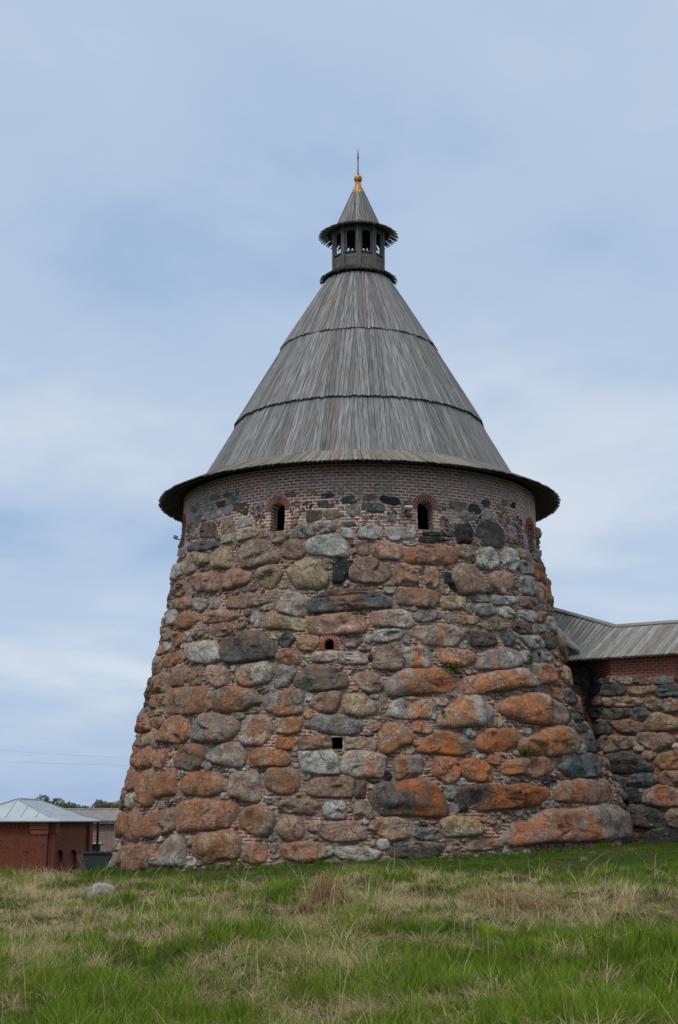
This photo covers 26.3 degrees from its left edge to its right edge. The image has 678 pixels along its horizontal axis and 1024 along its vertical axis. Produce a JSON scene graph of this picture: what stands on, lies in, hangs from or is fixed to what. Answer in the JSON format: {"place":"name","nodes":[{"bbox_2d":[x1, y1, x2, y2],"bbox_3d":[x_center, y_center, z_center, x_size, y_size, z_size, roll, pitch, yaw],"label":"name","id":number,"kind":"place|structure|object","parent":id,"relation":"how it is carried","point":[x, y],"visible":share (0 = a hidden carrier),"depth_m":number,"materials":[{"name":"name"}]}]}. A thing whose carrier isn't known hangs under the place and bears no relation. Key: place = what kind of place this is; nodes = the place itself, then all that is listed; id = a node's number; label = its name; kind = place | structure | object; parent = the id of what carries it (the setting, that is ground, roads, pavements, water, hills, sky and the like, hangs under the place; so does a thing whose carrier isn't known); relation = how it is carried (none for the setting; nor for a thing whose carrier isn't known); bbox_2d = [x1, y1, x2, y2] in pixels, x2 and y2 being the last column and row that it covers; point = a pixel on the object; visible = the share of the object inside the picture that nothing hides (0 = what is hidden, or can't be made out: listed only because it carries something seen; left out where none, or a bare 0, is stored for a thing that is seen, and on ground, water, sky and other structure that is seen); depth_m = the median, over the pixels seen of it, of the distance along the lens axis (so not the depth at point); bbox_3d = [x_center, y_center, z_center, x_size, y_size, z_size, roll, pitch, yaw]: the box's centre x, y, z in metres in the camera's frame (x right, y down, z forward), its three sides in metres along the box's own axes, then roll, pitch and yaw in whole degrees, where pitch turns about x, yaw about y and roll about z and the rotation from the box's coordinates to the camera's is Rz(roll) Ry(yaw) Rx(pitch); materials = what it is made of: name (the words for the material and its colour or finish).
{"place":"outdoors","nodes":[
{"label":"outdoors","id":0,"kind":"place"},
{"bbox_2d":[0,836,677,1023],"bbox_3d":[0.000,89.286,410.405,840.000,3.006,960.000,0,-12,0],"label":"ground","id":1,"kind":"structure","parent":0,"point":[481,868],"depth_m":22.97,"materials":[{"name":"green plant"}]},
{"bbox_2d":[0,798,99,875],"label":"brick house","id":2,"kind":"structure","parent":1,"relation":"on","point":[36,832],"depth_m":64.17,"materials":[{"name":"red brick"}]},
{"bbox_2d":[36,794,64,805],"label":"bushy tree","id":3,"kind":"object","parent":1,"relation":"on","point":[56,800],"visible":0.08,"depth_m":153.02,"materials":[{"name":"green plant"}]},
{"bbox_2d":[60,802,75,807],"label":"bushy tree","id":4,"kind":"object","parent":1,"relation":"on","point":[68,805],"visible":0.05,"depth_m":146.05,"materials":[{"name":"green plant"}]},
{"bbox_2d":[77,854,85,873],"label":"leaning beam","id":5,"kind":"structure","parent":1,"relation":"on","point":[80,861],"depth_m":55.94,"materials":[{"name":"metal"}]},
{"bbox_2d":[80,853,87,871],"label":"leaning beam","id":6,"kind":"structure","parent":1,"relation":"on","point":[83,861],"depth_m":55.94,"materials":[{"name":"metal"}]},
{"bbox_2d":[65,808,121,851],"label":"brick barn","id":7,"kind":"structure","parent":1,"relation":"on","point":[107,817],"depth_m":84.03,"materials":[{"name":"red brick"}]},
{"bbox_2d":[92,844,99,851],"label":"door","id":8,"kind":"structure","parent":7,"relation":"in","point":[93,845],"depth_m":83.98,"materials":[{"name":"black paint"}]},
{"bbox_2d":[81,852,112,872],"bbox_3d":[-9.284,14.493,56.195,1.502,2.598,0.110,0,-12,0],"label":"waste container","id":9,"kind":"object","parent":1,"relation":"on","point":[98,859],"visible":0.28,"depth_m":56.41,"materials":[{"name":"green metal"}]},
{"bbox_2d":[82,801,114,807],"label":"bushy tree","id":10,"kind":"object","parent":1,"relation":"on","point":[102,805],"visible":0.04,"depth_m":146.34,"materials":[{"name":"green plant"}]},
{"bbox_2d":[85,882,116,898],"bbox_3d":[-5.126,8.270,31.311,0.698,0.528,0.582,0,-12,0],"label":"field stone","id":11,"kind":"object","parent":1,"relation":"on","point":[99,887],"visible":0.51,"depth_m":31.16,"materials":[{"name":"stone"}]},
{"bbox_2d":[93,799,115,806],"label":"bushy tree","id":12,"kind":"object","parent":1,"relation":"on","point":[100,800],"visible":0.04,"depth_m":150.36,"materials":[{"name":"green plant"}]},
{"bbox_2d":[289,867,357,912],"bbox_3d":[-0.217,6.404,24.538,1.357,0.761,1.268,0,-12,0],"label":"grass tussock","id":13,"kind":"object","parent":1,"relation":"on","point":[320,888],"depth_m":24.52,"materials":[{"name":"beige plant"}]},
{"bbox_2d":[105,154,634,872],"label":"round tower","id":14,"kind":"structure","parent":1,"relation":"on","point":[331,604],"depth_m":46.31,"materials":[{"name":"stone"}]},
{"bbox_2d":[404,505,412,512],"bbox_3d":[2.207,-0.091,46.618,0.250,0.206,0.331,3,-12,-12],"label":"wall lamp","id":15,"kind":"object","parent":14,"relation":"attached to","point":[407,507],"visible":1,"depth_m":46.50,"materials":[{"name":"metal"}]},
{"bbox_2d":[439,660,466,673],"bbox_3d":[3.502,4.760,45.008,1.030,0.587,0.377,0,-12,0],"label":"wall plant","id":16,"kind":"object","parent":14,"relation":"attached to","point":[451,665],"depth_m":44.93,"materials":[{"name":"green plant"}]},
{"bbox_2d":[527,651,534,667],"bbox_3d":[6.208,4.779,46.986,0.264,0.543,0.370,7,-14,-31],"label":"wall plant","id":17,"kind":"object","parent":14,"relation":"attached to","point":[531,658],"depth_m":46.96,"materials":[{"name":"green plant"}]},
{"bbox_2d":[518,741,547,758],"bbox_3d":[5.963,7.499,45.244,1.103,0.715,0.376,0,-12,0],"label":"wall plant","id":18,"kind":"object","parent":14,"relation":"attached to","point":[529,751],"depth_m":45.19,"materials":[{"name":"green plant"}]},
{"bbox_2d":[447,883,577,914],"bbox_3d":[2.709,6.128,23.045,2.559,0.502,2.100,0,-12,0],"label":"grass tussock","id":19,"kind":"object","parent":1,"relation":"on","point":[497,899],"depth_m":23.05,"materials":[{"name":"beige plant"}]},
{"bbox_2d":[554,607,677,843],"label":"curtain wall","id":20,"kind":"structure","parent":1,"relation":"on","point":[624,687],"depth_m":50.55,"materials":[{"name":"stone"}]},
{"bbox_2d":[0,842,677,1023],"bbox_3d":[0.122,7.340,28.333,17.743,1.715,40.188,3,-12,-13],"label":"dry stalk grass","id":21,"kind":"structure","parent":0,"point":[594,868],"depth_m":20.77,"materials":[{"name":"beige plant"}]},
{"bbox_2d":[0,0,677,807],"label":"sky","id":22,"kind":"structure","parent":0,"point":[172,172],"materials":[{"name":"blue"}]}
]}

